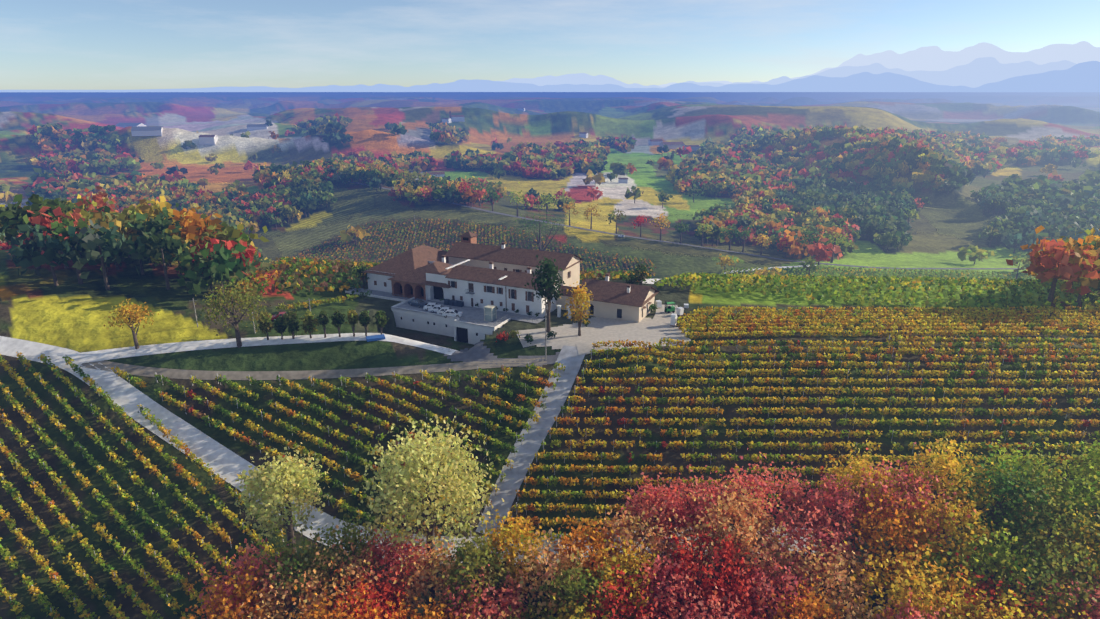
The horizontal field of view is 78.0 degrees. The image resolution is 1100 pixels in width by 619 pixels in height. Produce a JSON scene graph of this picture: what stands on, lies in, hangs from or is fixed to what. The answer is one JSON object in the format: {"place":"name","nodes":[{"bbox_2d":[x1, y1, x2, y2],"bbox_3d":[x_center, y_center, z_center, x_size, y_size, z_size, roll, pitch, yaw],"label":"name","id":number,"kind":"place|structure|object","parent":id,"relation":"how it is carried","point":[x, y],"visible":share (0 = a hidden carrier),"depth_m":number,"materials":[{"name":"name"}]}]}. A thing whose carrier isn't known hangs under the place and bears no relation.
{"place":"outdoors","nodes":[
{"label":"outdoors","id":0,"kind":"place"},
{"bbox_2d":[271,312,286,320],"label":"red car","id":1,"kind":"object","parent":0,"point":[274,317],"visible":0.31,"depth_m":143.44,"materials":[{"name":"red metal"}]},
{"bbox_2d":[0,92,1099,618],"bbox_3d":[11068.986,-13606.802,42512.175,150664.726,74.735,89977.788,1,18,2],"label":"ground terrain","id":2,"kind":"structure","parent":0,"point":[68,312],"depth_m":143.66,"materials":[{"name":"green plant"}]},
{"bbox_2d":[115,123,146,127],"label":"house","id":3,"kind":"structure","parent":2,"relation":"on","point":[123,125],"depth_m":1892.56,"materials":[{"name":"white glass"}]},
{"bbox_2d":[131,126,162,135],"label":"house","id":4,"kind":"structure","parent":2,"relation":"on","point":[147,131],"depth_m":1096.92,"materials":[{"name":"white"}]},
{"bbox_2d":[0,352,297,618],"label":"vineyard","id":5,"kind":"object","parent":2,"relation":"on","point":[97,557],"visible":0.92,"depth_m":105.06,"materials":[{"name":"green plant"}]},
{"bbox_2d":[0,351,297,617],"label":"vineyard posts","id":6,"kind":"object","parent":2,"relation":"on","point":[118,490],"visible":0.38,"depth_m":106.66,"materials":[{"name":"brown wood"}]},
{"bbox_2d":[191,299,197,326],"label":"pole","id":7,"kind":"object","parent":2,"relation":"on","point":[193,300],"visible":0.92,"depth_m":139.04,"materials":[{"name":"grey metal"}]},
{"bbox_2d":[199,135,217,144],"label":"house","id":8,"kind":"structure","parent":2,"relation":"on","point":[208,139],"depth_m":1100.63,"materials":[{"name":"white"}]},
{"bbox_2d":[247,124,267,130],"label":"building","id":9,"kind":"structure","parent":2,"relation":"on","point":[251,127],"depth_m":1406.65,"materials":[{"name":"white glass"}]},
{"bbox_2d":[76,333,457,363],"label":"road","id":10,"kind":"structure","parent":2,"relation":"on","point":[101,355],"depth_m":134.65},
{"bbox_2d":[79,357,546,379],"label":"road","id":11,"kind":"structure","parent":2,"relation":"on","point":[212,375],"depth_m":128.00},
{"bbox_2d":[114,361,557,544],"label":"vineyard posts","id":12,"kind":"object","parent":2,"relation":"on","point":[378,419],"visible":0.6,"depth_m":119.13,"materials":[{"name":"brown wood"}]},
{"bbox_2d":[111,362,565,538],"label":"vineyard","id":13,"kind":"object","parent":2,"relation":"on","point":[309,420],"visible":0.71,"depth_m":118.15,"materials":[{"name":"green plant"}]},
{"bbox_2d":[235,413,503,574],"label":"trees","id":14,"kind":"object","parent":2,"relation":"on","point":[293,477],"depth_m":90.63,"materials":[{"name":"yellow plant"}]},
{"bbox_2d":[366,334,384,341],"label":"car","id":15,"kind":"object","parent":2,"relation":"on","point":[375,337],"visible":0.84,"depth_m":136.07,"materials":[{"name":"blue metal"}]},
{"bbox_2d":[104,201,652,348],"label":"trees","id":16,"kind":"object","parent":2,"relation":"on","point":[549,270],"depth_m":134.84,"materials":[{"name":"plant"}]},
{"bbox_2d":[0,336,816,563],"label":"road","id":17,"kind":"structure","parent":2,"relation":"on","point":[224,462],"depth_m":117.45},
{"bbox_2d":[424,172,444,176],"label":"building","id":18,"kind":"structure","parent":2,"relation":"on","point":[440,174],"depth_m":846.19,"materials":[{"name":"white glass"}]},
{"bbox_2d":[217,218,655,295],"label":"vineyard","id":19,"kind":"object","parent":2,"relation":"on","point":[319,264],"visible":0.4,"depth_m":431.30,"materials":[{"name":"green plant"}]},
{"bbox_2d":[442,118,450,122],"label":"building","id":20,"kind":"structure","parent":2,"relation":"on","point":[444,120],"depth_m":1547.94,"materials":[{"name":"white glass"}]},
{"bbox_2d":[449,111,464,121],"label":"building","id":21,"kind":"structure","parent":2,"relation":"on","point":[457,118],"depth_m":1558.84,"materials":[{"name":"white glass"}]},
{"bbox_2d":[276,261,657,343],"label":"shrubs","id":22,"kind":"object","parent":2,"relation":"on","point":[512,333],"visible":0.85,"depth_m":149.83,"materials":[{"name":"green plant"}]},
{"bbox_2d":[440,341,559,366],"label":"ground apron","id":23,"kind":"object","parent":2,"relation":"on","point":[479,351],"visible":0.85,"depth_m":130.06,"materials":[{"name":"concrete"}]},
{"bbox_2d":[345,231,658,344],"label":"winery building","id":24,"kind":"structure","parent":2,"relation":"on","point":[466,274],"depth_m":153.52,"materials":[{"name":"white paint"}]},
{"bbox_2d":[408,298,426,306],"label":"car","id":25,"kind":"object","parent":24,"relation":"on","point":[419,302],"visible":0.96,"depth_m":154.71,"materials":[{"name":"black"}]},
{"bbox_2d":[423,303,438,310],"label":"car","id":26,"kind":"object","parent":24,"relation":"on","point":[426,306],"visible":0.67,"depth_m":151.60,"materials":[{"name":"white metal"}]},
{"bbox_2d":[428,305,444,312],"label":"car","id":27,"kind":"object","parent":24,"relation":"on","point":[434,308],"visible":0.48,"depth_m":150.28,"materials":[{"name":"white metal"}]},
{"bbox_2d":[437,307,456,314],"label":"car","id":28,"kind":"object","parent":24,"relation":"on","point":[441,310],"visible":0.46,"depth_m":148.62,"materials":[{"name":"white metal"}]},
{"bbox_2d":[442,309,462,317],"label":"car","id":29,"kind":"object","parent":24,"relation":"on","point":[450,312],"visible":0.85,"depth_m":146.99,"materials":[{"name":"white metal"}]},
{"bbox_2d":[476,345,584,534],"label":"dirt road","id":30,"kind":"structure","parent":2,"relation":"on","point":[570,358],"depth_m":114.04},
{"bbox_2d":[544,306,548,359],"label":"pole","id":31,"kind":"object","parent":2,"relation":"on","point":[545,308],"visible":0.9,"depth_m":127.21,"materials":[{"name":"grey metal"}]},
{"bbox_2d":[579,132,587,137],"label":"building","id":32,"kind":"structure","parent":2,"relation":"on","point":[583,134],"depth_m":1557.37,"materials":[{"name":"white glass"}]},
{"bbox_2d":[517,317,688,348],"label":"forecourt","id":33,"kind":"structure","parent":2,"relation":"on","point":[571,342],"depth_m":135.24,"materials":[{"name":"grey concrete"}]},
{"bbox_2d":[369,159,851,262],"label":"avenue tree","id":34,"kind":"object","parent":2,"relation":"on","point":[434,179],"depth_m":473.22,"materials":[{"name":"plant"}]},
{"bbox_2d":[618,178,627,182],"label":"building","id":35,"kind":"structure","parent":2,"relation":"on","point":[623,180],"depth_m":835.89,"materials":[{"name":"white glass"}]},
{"bbox_2d":[576,334,690,354],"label":"driveway","id":36,"kind":"structure","parent":2,"relation":"on","point":[584,348],"depth_m":132.45,"materials":[{"name":"grey concrete"}]},
{"bbox_2d":[648,139,662,144],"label":"building","id":37,"kind":"structure","parent":2,"relation":"on","point":[654,141],"depth_m":1407.36,"materials":[{"name":"white glass"}]},
{"bbox_2d":[644,304,677,330],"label":"yard","id":38,"kind":"structure","parent":2,"relation":"on","point":[661,320],"depth_m":145.75,"materials":[{"name":"grey concrete"}]},
{"bbox_2d":[655,300,661,308],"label":"storage tank","id":39,"kind":"object","parent":38,"relation":"on","point":[658,304],"visible":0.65,"depth_m":153.66,"materials":[{"name":"white plastic"}]},
{"bbox_2d":[664,301,674,313],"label":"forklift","id":40,"kind":"object","parent":38,"relation":"on","point":[668,309],"visible":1,"depth_m":150.34,"materials":[{"name":"green metal"}]},
{"bbox_2d":[670,313,676,325],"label":"storage tank","id":41,"kind":"object","parent":38,"relation":"on","point":[673,322],"visible":1,"depth_m":141.87,"materials":[{"name":"white plastic"}]},
{"bbox_2d":[677,307,683,315],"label":"storage tank","id":42,"kind":"object","parent":38,"relation":"on","point":[680,310],"visible":0.85,"depth_m":148.62,"materials":[{"name":"white plastic"}]},
{"bbox_2d":[659,141,684,148],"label":"house","id":43,"kind":"structure","parent":2,"relation":"on","point":[674,145],"depth_m":1322.34,"materials":[{"name":"white"}]},
{"bbox_2d":[348,181,1025,268],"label":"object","id":44,"kind":"object","parent":2,"relation":"on","point":[699,246],"visible":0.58,"depth_m":458.31,"materials":[{"name":"concrete"}]},
{"bbox_2d":[684,145,699,150],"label":"building","id":45,"kind":"structure","parent":2,"relation":"on","point":[695,147],"depth_m":1274.39,"materials":[{"name":"white glass"}]},
{"bbox_2d":[511,335,1097,541],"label":"vineyard posts","id":46,"kind":"object","parent":2,"relation":"on","point":[783,402],"visible":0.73,"depth_m":116.84,"materials":[{"name":"grey"}]},
{"bbox_2d":[514,335,1099,540],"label":"vineyard","id":47,"kind":"object","parent":2,"relation":"on","point":[1007,390],"visible":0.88,"depth_m":116.61,"materials":[{"name":"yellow plant"}]},
{"bbox_2d":[677,305,1099,338],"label":"vineyard","id":48,"kind":"object","parent":2,"relation":"on","point":[947,325],"visible":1,"depth_m":139.73,"materials":[{"name":"yellow plant"}]},
{"bbox_2d":[0,113,1099,306],"bbox_3d":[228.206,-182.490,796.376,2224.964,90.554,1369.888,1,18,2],"label":"forest tree","id":49,"kind":"object","parent":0,"point":[137,215],"depth_m":643.49,"materials":[{"name":"green plant"}]},
{"bbox_2d":[0,61,1099,91],"bbox_3d":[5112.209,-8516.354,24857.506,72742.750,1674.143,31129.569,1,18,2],"label":"mountain range","id":50,"kind":"structure","parent":0,"point":[1082,77],"depth_m":36841.97,"materials":[{"name":"blue stone"}]},
{"bbox_2d":[0,0,1099,89],"label":"sky","id":51,"kind":"structure","parent":0,"point":[45,44],"materials":[{"name":"blue"}]},
{"bbox_2d":[168,421,1099,618],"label":"tree","id":52,"kind":"object","parent":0,"point":[579,582],"depth_m":85.07,"materials":[{"name":"red plant"}]},
{"bbox_2d":[642,265,809,283],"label":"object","id":53,"kind":"structure","parent":0,"point":[648,281],"depth_m":397.77,"materials":[{"name":"white"}]},
{"bbox_2d":[501,57,1075,87],"bbox_3d":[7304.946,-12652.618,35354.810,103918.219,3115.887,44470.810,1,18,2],"label":"mountain range","id":54,"kind":"structure","parent":0,"point":[976,72],"depth_m":50133.44,"materials":[{"name":"blue stone"}]},
{"bbox_2d":[651,266,1099,311],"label":"vineyard","id":55,"kind":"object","parent":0,"point":[978,282],"depth_m":168.19,"materials":[{"name":"green plant"}]},
{"bbox_2d":[658,41,1099,86],"bbox_3d":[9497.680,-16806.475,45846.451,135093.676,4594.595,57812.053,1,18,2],"label":"mountain range","id":56,"kind":"structure","parent":0,"point":[932,58],"depth_m":63615.25,"materials":[{"name":"blue stone"}]}
]}

